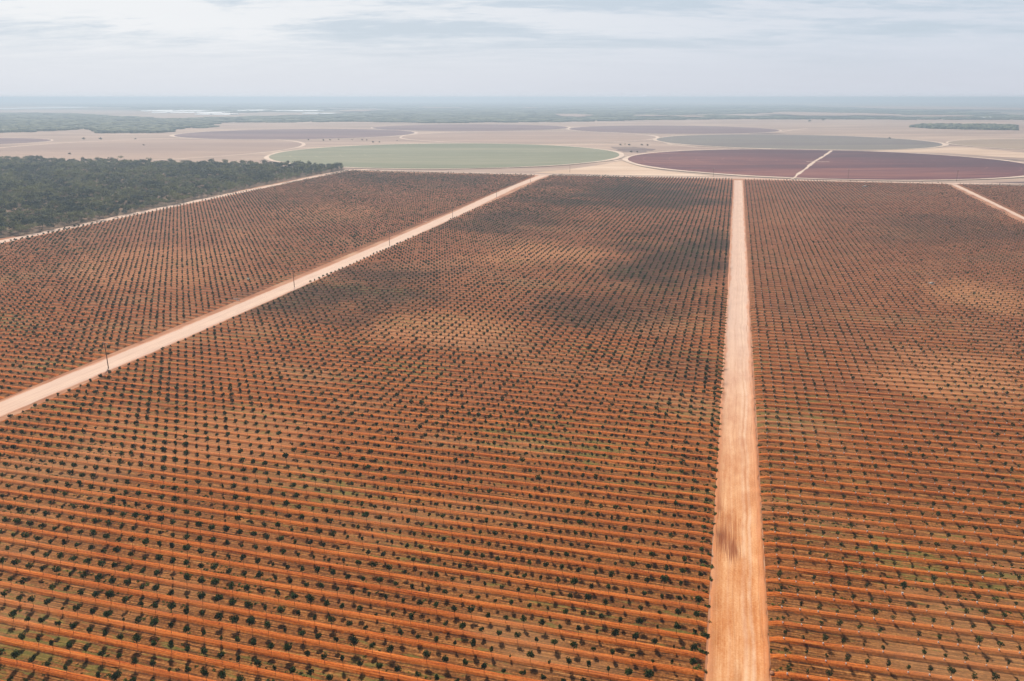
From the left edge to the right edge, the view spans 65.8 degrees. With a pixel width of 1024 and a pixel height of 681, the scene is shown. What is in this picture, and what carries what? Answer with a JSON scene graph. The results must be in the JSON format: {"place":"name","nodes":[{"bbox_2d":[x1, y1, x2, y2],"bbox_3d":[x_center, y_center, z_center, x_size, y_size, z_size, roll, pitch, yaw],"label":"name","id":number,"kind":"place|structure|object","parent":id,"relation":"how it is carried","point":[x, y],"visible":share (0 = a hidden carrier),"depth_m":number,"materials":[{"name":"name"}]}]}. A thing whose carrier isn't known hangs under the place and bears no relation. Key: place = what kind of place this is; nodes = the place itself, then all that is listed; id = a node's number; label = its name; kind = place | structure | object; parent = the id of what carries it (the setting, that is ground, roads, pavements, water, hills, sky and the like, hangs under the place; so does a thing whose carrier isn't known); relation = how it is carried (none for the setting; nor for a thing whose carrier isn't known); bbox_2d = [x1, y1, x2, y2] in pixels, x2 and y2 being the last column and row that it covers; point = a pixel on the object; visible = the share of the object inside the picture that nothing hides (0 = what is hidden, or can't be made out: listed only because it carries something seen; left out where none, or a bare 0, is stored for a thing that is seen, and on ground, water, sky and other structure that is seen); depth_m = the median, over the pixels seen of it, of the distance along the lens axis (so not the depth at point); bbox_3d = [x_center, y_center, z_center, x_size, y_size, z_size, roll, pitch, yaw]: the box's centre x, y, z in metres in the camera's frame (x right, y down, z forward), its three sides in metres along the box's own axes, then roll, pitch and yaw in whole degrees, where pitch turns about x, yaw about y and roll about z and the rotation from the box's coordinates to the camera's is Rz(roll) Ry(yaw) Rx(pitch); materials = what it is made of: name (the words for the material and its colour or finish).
{"place":"outdoors","nodes":[
{"label":"outdoors","id":0,"kind":"place"},
{"bbox_2d":[0,138,50,143],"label":"crop field","id":1,"kind":"structure","parent":0,"point":[14,140],"depth_m":2291.58,"materials":[{"name":"soil"}]},
{"bbox_2d":[0,107,82,108],"bbox_3d":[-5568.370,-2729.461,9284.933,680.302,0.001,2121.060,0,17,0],"label":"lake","id":2,"kind":"structure","parent":0,"point":[41,107],"depth_m":9704.27,"materials":[{"name":"liquid"}]},
{"bbox_2d":[0,139,301,161],"bbox_3d":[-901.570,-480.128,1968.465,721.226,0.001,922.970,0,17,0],"label":"crop field","id":3,"kind":"structure","parent":0,"point":[154,149],"depth_m":1932.23,"materials":[{"name":"soil"}]},
{"bbox_2d":[1,138,304,162],"bbox_3d":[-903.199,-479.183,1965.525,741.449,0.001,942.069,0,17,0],"label":"track","id":4,"kind":"structure","parent":0,"point":[303,144],"depth_m":2011.44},
{"bbox_2d":[0,163,343,237],"bbox_3d":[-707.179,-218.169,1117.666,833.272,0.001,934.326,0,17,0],"label":"soil","id":5,"kind":"structure","parent":0,"point":[89,219],"depth_m":943.30,"materials":[{"name":"soil"}]},
{"bbox_2d":[0,155,343,234],"bbox_3d":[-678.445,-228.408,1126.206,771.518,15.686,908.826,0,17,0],"label":"woodland","id":6,"kind":"object","parent":5,"relation":"on","point":[23,171],"visible":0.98,"depth_m":1117.57,"materials":[{"name":"green plant"}]},
{"bbox_2d":[0,169,366,242],"bbox_3d":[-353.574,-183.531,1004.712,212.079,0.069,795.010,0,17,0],"label":"road","id":7,"kind":"structure","parent":0,"point":[72,226],"depth_m":868.47,"materials":[{"name":"soil"}]},
{"bbox_2d":[0,171,534,398],"bbox_3d":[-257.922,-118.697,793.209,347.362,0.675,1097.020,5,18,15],"label":"orchard soil","id":8,"kind":"structure","parent":0,"point":[48,373],"depth_m":598.26,"materials":[{"name":"soil"}]},
{"bbox_2d":[0,175,548,416],"bbox_3d":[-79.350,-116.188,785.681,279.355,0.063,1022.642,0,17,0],"label":"road","id":9,"kind":"structure","parent":0,"point":[40,392],"depth_m":432.70,"materials":[{"name":"soil"}]},
{"bbox_2d":[169,129,417,139],"bbox_3d":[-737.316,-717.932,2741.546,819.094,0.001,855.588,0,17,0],"label":"track","id":10,"kind":"structure","parent":0,"point":[280,139],"depth_m":2398.81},
{"bbox_2d":[174,129,413,138],"bbox_3d":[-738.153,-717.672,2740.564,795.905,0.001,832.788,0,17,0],"label":"crop field","id":11,"kind":"structure","parent":0,"point":[298,134],"depth_m":2655.86,"materials":[{"name":"soil"}]},
{"bbox_2d":[340,109,379,110],"bbox_3d":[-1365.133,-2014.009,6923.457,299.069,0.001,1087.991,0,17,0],"label":"soil","id":12,"kind":"structure","parent":0,"point":[358,110],"depth_m":6865.40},
{"bbox_2d":[269,143,618,168],"bbox_3d":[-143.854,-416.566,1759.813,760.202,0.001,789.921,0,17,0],"label":"crop field","id":13,"kind":"structure","parent":0,"point":[450,155],"depth_m":1691.86,"materials":[{"name":"plant"}]},
{"bbox_2d":[264,143,623,168],"bbox_3d":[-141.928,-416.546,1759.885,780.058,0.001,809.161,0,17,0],"label":"track","id":14,"kind":"structure","parent":0,"point":[621,154],"depth_m":1609.47,"materials":[{"name":"soil"}]},
{"bbox_2d":[373,124,567,130],"bbox_3d":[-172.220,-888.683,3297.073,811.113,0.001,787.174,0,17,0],"label":"crop field","id":15,"kind":"structure","parent":0,"point":[474,127],"depth_m":3273.65,"materials":[{"name":"soil"}]},
{"bbox_2d":[371,124,570,130],"bbox_3d":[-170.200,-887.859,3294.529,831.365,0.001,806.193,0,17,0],"label":"track","id":16,"kind":"structure","parent":0,"point":[435,124],"depth_m":3274.75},
{"bbox_2d":[0,170,1023,680],"bbox_3d":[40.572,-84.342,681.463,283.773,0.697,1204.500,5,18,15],"label":"orchard soil","id":17,"kind":"structure","parent":0,"point":[406,655],"depth_m":256.17,"materials":[{"name":"soil"}]},
{"bbox_2d":[10,649,20,659],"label":"orchard tree","id":18,"kind":"object","parent":17,"relation":"on","point":[14,653],"visible":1,"depth_m":173.76,"materials":[{"name":"green plant"}]},
{"bbox_2d":[18,632,25,642],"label":"orchard tree","id":19,"kind":"object","parent":17,"relation":"on","point":[20,635],"visible":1,"depth_m":180.24,"materials":[{"name":"green plant"}]},
{"bbox_2d":[28,654,35,666],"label":"orchard tree","id":20,"kind":"object","parent":17,"relation":"on","point":[32,658],"visible":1,"depth_m":172.92,"materials":[{"name":"green plant"}]},
{"bbox_2d":[66,641,72,652],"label":"orchard tree","id":21,"kind":"object","parent":17,"relation":"on","point":[69,645],"visible":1,"depth_m":176.84,"materials":[{"name":"green plant"}]},
{"bbox_2d":[69,623,76,632],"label":"orchard tree","id":22,"kind":"object","parent":17,"relation":"on","point":[72,625],"visible":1,"depth_m":183.50,"materials":[{"name":"green plant"}]},
{"bbox_2d":[72,603,81,613],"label":"orchard tree","id":23,"kind":"object","parent":17,"relation":"on","point":[76,607],"visible":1,"depth_m":190.09,"materials":[{"name":"green plant"}]},
{"bbox_2d":[97,649,105,657],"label":"orchard tree","id":24,"kind":"object","parent":17,"relation":"on","point":[100,653],"visible":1,"depth_m":174.96,"materials":[{"name":"green plant"}]},
{"bbox_2d":[103,609,111,617],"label":"orchard tree","id":25,"kind":"object","parent":17,"relation":"on","point":[107,613],"visible":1,"depth_m":187.81,"materials":[{"name":"green plant"}]},
{"bbox_2d":[104,589,114,603],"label":"orchard tree","id":26,"kind":"object","parent":17,"relation":"on","point":[108,594],"visible":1,"depth_m":194.01,"materials":[{"name":"green plant"}]},
{"bbox_2d":[110,671,121,680],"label":"orchard tree","id":27,"kind":"object","parent":17,"relation":"on","point":[116,675],"visible":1,"depth_m":167.50,"materials":[{"name":"green plant"}]},
{"bbox_2d":[130,657,138,665],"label":"orchard tree","id":28,"kind":"object","parent":17,"relation":"on","point":[135,660],"visible":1,"depth_m":172.80,"materials":[{"name":"green plant"}]},
{"bbox_2d":[131,633,141,644],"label":"orchard tree","id":29,"kind":"object","parent":17,"relation":"on","point":[136,637],"visible":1,"depth_m":179.16,"materials":[{"name":"green plant"}]},
{"bbox_2d":[149,617,158,629],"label":"orchard tree","id":30,"kind":"object","parent":17,"relation":"on","point":[154,621],"visible":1,"depth_m":184.46,"materials":[{"name":"green plant"}]},
{"bbox_2d":[168,640,173,651],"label":"orchard tree","id":31,"kind":"object","parent":17,"relation":"on","point":[170,643],"visible":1,"depth_m":176.96,"materials":[{"name":"green plant"}]},
{"bbox_2d":[167,602,176,614],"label":"orchard tree","id":32,"kind":"object","parent":17,"relation":"on","point":[173,605],"visible":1,"depth_m":190.03,"materials":[{"name":"green plant"}]},
{"bbox_2d":[183,606,188,617],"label":"orchard tree","id":33,"kind":"object","parent":17,"relation":"on","point":[186,609],"visible":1,"depth_m":188.85,"materials":[{"name":"green plant"}]},
{"bbox_2d":[184,572,190,580],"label":"orchard tree","id":34,"kind":"object","parent":17,"relation":"on","point":[187,576],"visible":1,"depth_m":201.78,"materials":[{"name":"green plant"}]},
{"bbox_2d":[197,591,205,601],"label":"orchard tree","id":35,"kind":"object","parent":17,"relation":"on","point":[202,595],"visible":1,"depth_m":194.22,"materials":[{"name":"green plant"}]},
{"bbox_2d":[200,646,207,654],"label":"orchard tree","id":36,"kind":"object","parent":17,"relation":"on","point":[204,650],"visible":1,"depth_m":174.76,"materials":[{"name":"green plant"}]},
{"bbox_2d":[200,669,208,680],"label":"orchard tree","id":37,"kind":"object","parent":17,"relation":"on","point":[205,673],"visible":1,"depth_m":168.47,"materials":[{"name":"green plant"}]},
{"bbox_2d":[210,577,219,588],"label":"orchard tree","id":38,"kind":"object","parent":17,"relation":"on","point":[214,582],"visible":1,"depth_m":199.57,"materials":[{"name":"green plant"}]},
{"bbox_2d":[214,593,222,600],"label":"orchard tree","id":39,"kind":"object","parent":17,"relation":"on","point":[218,597],"visible":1,"depth_m":193.13,"materials":[{"name":"green plant"}]},
{"bbox_2d":[214,613,223,623],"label":"orchard tree","id":40,"kind":"object","parent":17,"relation":"on","point":[219,615],"visible":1,"depth_m":186.81,"materials":[{"name":"green plant"}]},
{"bbox_2d":[217,669,225,680],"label":"orchard tree","id":41,"kind":"object","parent":17,"relation":"on","point":[222,674],"visible":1,"depth_m":167.49,"materials":[{"name":"green plant"}]},
{"bbox_2d":[217,651,225,658],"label":"orchard tree","id":42,"kind":"object","parent":17,"relation":"on","point":[220,654],"visible":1,"depth_m":173.94,"materials":[{"name":"green plant"}]},
{"bbox_2d":[228,599,236,606],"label":"orchard tree","id":43,"kind":"object","parent":17,"relation":"on","point":[232,602],"visible":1,"depth_m":191.89,"materials":[{"name":"green plant"}]},
{"bbox_2d":[229,614,238,626],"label":"orchard tree","id":44,"kind":"object","parent":17,"relation":"on","point":[235,619],"visible":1,"depth_m":185.83,"materials":[{"name":"green plant"}]},
{"bbox_2d":[236,675,245,680],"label":"orchard tree","id":45,"kind":"object","parent":17,"relation":"on","point":[240,677],"visible":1,"depth_m":166.37,"materials":[{"name":"green plant"}]},
{"bbox_2d":[244,602,252,608],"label":"orchard tree","id":46,"kind":"object","parent":17,"relation":"on","point":[247,604],"visible":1,"depth_m":191.01,"materials":[{"name":"green plant"}]},
{"bbox_2d":[246,616,255,625],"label":"orchard tree","id":47,"kind":"object","parent":17,"relation":"on","point":[250,620],"visible":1,"depth_m":184.35,"materials":[{"name":"green plant"}]},
{"bbox_2d":[254,658,260,669],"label":"orchard tree","id":48,"kind":"object","parent":17,"relation":"on","point":[257,662],"visible":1,"depth_m":171.77,"materials":[{"name":"green plant"}]},
{"bbox_2d":[264,621,271,632],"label":"orchard tree","id":49,"kind":"object","parent":17,"relation":"on","point":[267,624],"visible":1,"depth_m":183.53,"materials":[{"name":"green plant"}]},
{"bbox_2d":[277,606,285,616],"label":"orchard tree","id":50,"kind":"object","parent":17,"relation":"on","point":[280,609],"visible":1,"depth_m":189.06,"materials":[{"name":"green plant"}]},
{"bbox_2d":[283,642,292,650],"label":"orchard tree","id":51,"kind":"object","parent":17,"relation":"on","point":[288,647],"visible":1,"depth_m":175.86,"materials":[{"name":"green plant"}]},
{"bbox_2d":[291,591,298,603],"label":"orchard tree","id":52,"kind":"object","parent":17,"relation":"on","point":[294,595],"visible":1,"depth_m":194.24,"materials":[{"name":"green plant"}]},
{"bbox_2d":[305,594,314,604],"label":"orchard tree","id":53,"kind":"object","parent":17,"relation":"on","point":[309,597],"visible":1,"depth_m":193.14,"materials":[{"name":"green plant"}]},
{"bbox_2d":[327,616,335,626],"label":"orchard tree","id":54,"kind":"object","parent":17,"relation":"on","point":[330,619],"visible":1,"depth_m":186.07,"materials":[{"name":"green plant"}]},
{"bbox_2d":[349,635,359,648],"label":"orchard tree","id":55,"kind":"object","parent":17,"relation":"on","point":[354,641],"visible":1,"depth_m":178.19,"materials":[{"name":"green plant"}]},
{"bbox_2d":[0,170,731,680],"bbox_3d":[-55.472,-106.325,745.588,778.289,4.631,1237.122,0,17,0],"label":"orchard trees","id":56,"kind":"object","parent":17,"relation":"on","point":[240,450],"visible":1,"depth_m":460.64,"materials":[{"name":"green plant"}]},
{"bbox_2d":[385,644,393,652],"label":"orchard tree","id":57,"kind":"object","parent":17,"relation":"on","point":[390,648],"visible":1,"depth_m":176.25,"materials":[{"name":"green plant"}]},
{"bbox_2d":[422,650,430,659],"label":"orchard tree","id":58,"kind":"object","parent":17,"relation":"on","point":[427,654],"visible":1,"depth_m":173.94,"materials":[{"name":"green plant"}]},
{"bbox_2d":[459,621,465,628],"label":"orchard tree","id":59,"kind":"object","parent":17,"relation":"on","point":[462,625],"visible":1,"depth_m":183.93,"materials":[{"name":"green plant"}]},
{"bbox_2d":[467,604,474,616],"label":"orchard tree","id":60,"kind":"object","parent":17,"relation":"on","point":[471,609],"visible":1,"depth_m":189.31,"materials":[{"name":"green plant"}]},
{"bbox_2d":[0,277,1023,680],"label":"weeds","id":61,"kind":"object","parent":17,"relation":"on","point":[706,635],"visible":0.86,"depth_m":252.50,"materials":[{"name":"green plant"}]},
{"bbox_2d":[526,650,534,657],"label":"orchard tree","id":62,"kind":"object","parent":17,"relation":"on","point":[530,654],"visible":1,"depth_m":174.15,"materials":[{"name":"green plant"}]},
{"bbox_2d":[570,576,577,588],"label":"orchard tree","id":63,"kind":"object","parent":17,"relation":"on","point":[574,581],"visible":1,"depth_m":200.26,"materials":[{"name":"green plant"}]},
{"bbox_2d":[570,640,577,650],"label":"orchard tree","id":64,"kind":"object","parent":17,"relation":"on","point":[573,644],"visible":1,"depth_m":177.82,"materials":[{"name":"green plant"}]},
{"bbox_2d":[584,593,591,604],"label":"orchard tree","id":65,"kind":"object","parent":17,"relation":"on","point":[587,596],"visible":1,"depth_m":193.89,"materials":[{"name":"green plant"}]},
{"bbox_2d":[611,628,619,635],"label":"orchard tree","id":66,"kind":"object","parent":17,"relation":"on","point":[615,633],"visible":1,"depth_m":180.91,"materials":[{"name":"green plant"}]},
{"bbox_2d":[624,667,633,678],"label":"orchard tree","id":67,"kind":"object","parent":17,"relation":"on","point":[629,671],"visible":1,"depth_m":169.13,"materials":[{"name":"green plant"}]},
{"bbox_2d":[632,632,639,638],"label":"orchard tree","id":68,"kind":"object","parent":17,"relation":"on","point":[635,635],"visible":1,"depth_m":179.95,"materials":[{"name":"green plant"}]},
{"bbox_2d":[644,669,653,677],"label":"orchard tree","id":69,"kind":"object","parent":17,"relation":"on","point":[649,673],"visible":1,"depth_m":167.72,"materials":[{"name":"green plant"}]},
{"bbox_2d":[660,575,668,587],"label":"orchard tree","id":70,"kind":"object","parent":17,"relation":"on","point":[665,578],"visible":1,"depth_m":200.52,"materials":[{"name":"green plant"}]},
{"bbox_2d":[674,621,680,631],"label":"orchard tree","id":71,"kind":"object","parent":17,"relation":"on","point":[677,625],"visible":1,"depth_m":183.32,"materials":[{"name":"green plant"}]},
{"bbox_2d":[689,658,696,664],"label":"orchard tree","id":72,"kind":"object","parent":17,"relation":"on","point":[693,661],"visible":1,"depth_m":171.63,"materials":[{"name":"green plant"}]},
{"bbox_2d":[690,642,697,650],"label":"orchard tree","id":73,"kind":"object","parent":17,"relation":"on","point":[694,646],"visible":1,"depth_m":177.07,"materials":[{"name":"green plant"}]},
{"bbox_2d":[0,101,1023,185],"bbox_3d":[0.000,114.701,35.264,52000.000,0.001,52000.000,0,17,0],"label":"ground","id":74,"kind":"structure","parent":0,"point":[888,128],"depth_m":3288.45,"materials":[{"name":"soil"}]},
{"bbox_2d":[0,112,221,132],"bbox_3d":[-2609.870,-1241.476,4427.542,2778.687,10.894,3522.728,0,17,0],"label":"woodland","id":75,"kind":"object","parent":74,"relation":"on","point":[25,122],"visible":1,"depth_m":3573.33,"materials":[{"name":"green plant"}]},
{"bbox_2d":[192,125,219,127],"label":"woodland","id":76,"kind":"object","parent":74,"relation":"on","point":[205,126],"visible":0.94,"depth_m":3277.02,"materials":[{"name":"green plant"}]},
{"bbox_2d":[32,103,1023,116],"bbox_3d":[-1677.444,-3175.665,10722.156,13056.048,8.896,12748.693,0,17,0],"label":"woodland","id":77,"kind":"object","parent":74,"relation":"on","point":[653,108],"visible":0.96,"depth_m":9192.14,"materials":[{"name":"green plant"}]},
{"bbox_2d":[176,108,1023,122],"bbox_3d":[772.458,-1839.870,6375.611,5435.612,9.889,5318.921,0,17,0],"label":"woodland","id":78,"kind":"object","parent":74,"relation":"on","point":[450,115],"visible":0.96,"depth_m":4638.25,"materials":[{"name":"green plant"}]},
{"bbox_2d":[909,123,1018,129],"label":"woodland","id":79,"kind":"object","parent":74,"relation":"on","point":[979,126],"visible":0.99,"depth_m":3163.82,"materials":[{"name":"green plant"}]},
{"bbox_2d":[0,0,1023,101],"label":"sky","id":80,"kind":"structure","parent":0,"point":[51,50],"materials":[{"name":"white"}]},
{"bbox_2d":[402,131,655,142],"bbox_3d":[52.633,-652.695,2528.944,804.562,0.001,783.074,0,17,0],"label":"crop field","id":81,"kind":"structure","parent":0,"point":[528,137],"depth_m":2456.01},
{"bbox_2d":[399,131,658,142],"bbox_3d":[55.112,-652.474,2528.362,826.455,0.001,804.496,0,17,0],"label":"track","id":82,"kind":"structure","parent":0,"point":[493,131],"depth_m":2456.83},
{"bbox_2d":[556,114,590,116],"bbox_3d":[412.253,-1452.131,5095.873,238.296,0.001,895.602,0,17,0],"label":"soil","id":83,"kind":"structure","parent":0,"point":[577,115],"depth_m":4979.26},
{"bbox_2d":[533,161,707,175],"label":"soil","id":84,"kind":"structure","parent":0,"point":[620,168],"depth_m":1337.30,"materials":[{"name":"soil"}]},
{"bbox_2d":[611,147,655,152],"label":"soil","id":85,"kind":"structure","parent":0,"point":[633,149],"depth_m":1900.60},
{"bbox_2d":[566,125,781,133],"bbox_3d":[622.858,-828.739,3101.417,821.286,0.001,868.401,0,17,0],"label":"track","id":86,"kind":"structure","parent":0,"point":[676,125],"depth_m":3065.18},
{"bbox_2d":[354,169,1016,183],"bbox_3d":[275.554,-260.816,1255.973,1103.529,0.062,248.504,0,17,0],"label":"track","id":87,"kind":"structure","parent":0,"point":[751,178],"depth_m":1206.21,"materials":[{"name":"soil"}]},
{"bbox_2d":[671,115,703,116],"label":"soil","id":88,"kind":"structure","parent":0,"point":[688,115],"depth_m":4979.26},
{"bbox_2d":[706,180,769,680],"bbox_3d":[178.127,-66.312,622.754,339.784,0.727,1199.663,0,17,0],"label":"road","id":89,"kind":"structure","parent":0,"point":[738,646],"depth_m":237.82,"materials":[{"name":"soil"}]},
{"bbox_2d":[657,134,941,149],"bbox_3d":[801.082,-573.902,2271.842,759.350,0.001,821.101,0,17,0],"label":"crop field","id":90,"kind":"structure","parent":0,"point":[781,141],"depth_m":2179.93,"materials":[{"name":"plant"}]},
{"bbox_2d":[653,134,948,149],"bbox_3d":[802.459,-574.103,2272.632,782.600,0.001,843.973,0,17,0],"label":"track","id":91,"kind":"structure","parent":0,"point":[943,144],"depth_m":2133.46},
{"bbox_2d":[791,151,831,178],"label":"track","id":92,"kind":"structure","parent":0,"point":[808,165],"depth_m":1463.51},
{"bbox_2d":[622,149,1023,180],"bbox_3d":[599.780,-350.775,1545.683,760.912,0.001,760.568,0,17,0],"label":"track","id":93,"kind":"structure","parent":0,"point":[625,159],"depth_m":1344.71,"materials":[{"name":"soil"}]},
{"bbox_2d":[628,149,1023,179],"bbox_3d":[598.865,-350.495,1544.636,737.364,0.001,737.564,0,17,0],"label":"crop field","id":94,"kind":"structure","parent":0,"point":[842,164],"depth_m":1464.29,"materials":[{"name":"soil"}]},
{"bbox_2d":[768,112,895,115],"bbox_3d":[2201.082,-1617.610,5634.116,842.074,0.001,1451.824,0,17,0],"label":"soil","id":95,"kind":"structure","parent":0,"point":[820,113],"depth_m":5593.99,"materials":[{"name":"soil"}]},
{"bbox_2d":[743,180,1023,680],"bbox_3d":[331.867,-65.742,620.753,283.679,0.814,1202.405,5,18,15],"label":"orchard soil","id":96,"kind":"structure","parent":0,"point":[898,635],"depth_m":289.82,"materials":[{"name":"soil"}]},
{"bbox_2d":[785,663,791,674],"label":"sapling","id":97,"kind":"object","parent":96,"relation":"on","point":[788,668],"visible":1,"depth_m":170.51,"materials":[{"name":"green plant"}]},
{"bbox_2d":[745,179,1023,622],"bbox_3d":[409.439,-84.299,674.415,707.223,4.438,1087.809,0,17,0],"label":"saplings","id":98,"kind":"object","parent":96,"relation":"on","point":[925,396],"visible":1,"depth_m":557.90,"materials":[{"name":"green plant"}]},
{"bbox_2d":[899,581,908,594],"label":"sapling","id":99,"kind":"object","parent":96,"relation":"on","point":[905,584],"visible":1,"depth_m":197.55,"materials":[{"name":"green plant"}]},
{"bbox_2d":[947,666,956,678],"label":"sapling","id":100,"kind":"object","parent":96,"relation":"on","point":[952,671],"visible":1,"depth_m":169.27,"materials":[{"name":"green plant"}]},
{"bbox_2d":[974,635,983,647],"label":"sapling","id":101,"kind":"object","parent":96,"relation":"on","point":[978,639],"visible":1,"depth_m":178.81,"materials":[{"name":"green plant"}]},
{"bbox_2d":[991,672,1000,680],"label":"sapling","id":102,"kind":"object","parent":96,"relation":"on","point":[997,676],"visible":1,"depth_m":167.34,"materials":[{"name":"green plant"}]},
{"bbox_2d":[844,106,1023,109],"bbox_3d":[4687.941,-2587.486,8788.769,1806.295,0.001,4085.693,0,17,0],"label":"soil","id":103,"kind":"structure","parent":0,"point":[924,107],"depth_m":8884.76,"materials":[{"name":"soil"}]},
{"bbox_2d":[919,115,974,115],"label":"soil","id":104,"kind":"structure","parent":0,"point":[946,115],"depth_m":4979.26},
{"bbox_2d":[881,147,1023,157],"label":"soil","id":105,"kind":"structure","parent":0,"point":[975,151],"depth_m":1830.31,"materials":[{"name":"soil"}]},
{"bbox_2d":[946,139,1023,149],"bbox_3d":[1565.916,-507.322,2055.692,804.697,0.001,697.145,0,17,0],"label":"track","id":106,"kind":"structure","parent":0,"point":[974,146],"depth_m":2046.31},
{"bbox_2d":[951,184,1023,218],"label":"road","id":107,"kind":"structure","parent":0,"point":[989,201],"depth_m":961.00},
{"bbox_2d":[958,184,1023,216],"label":"orchard soil","id":108,"kind":"structure","parent":0,"point":[1008,204],"depth_m":1015.89,"materials":[{"name":"soil"}]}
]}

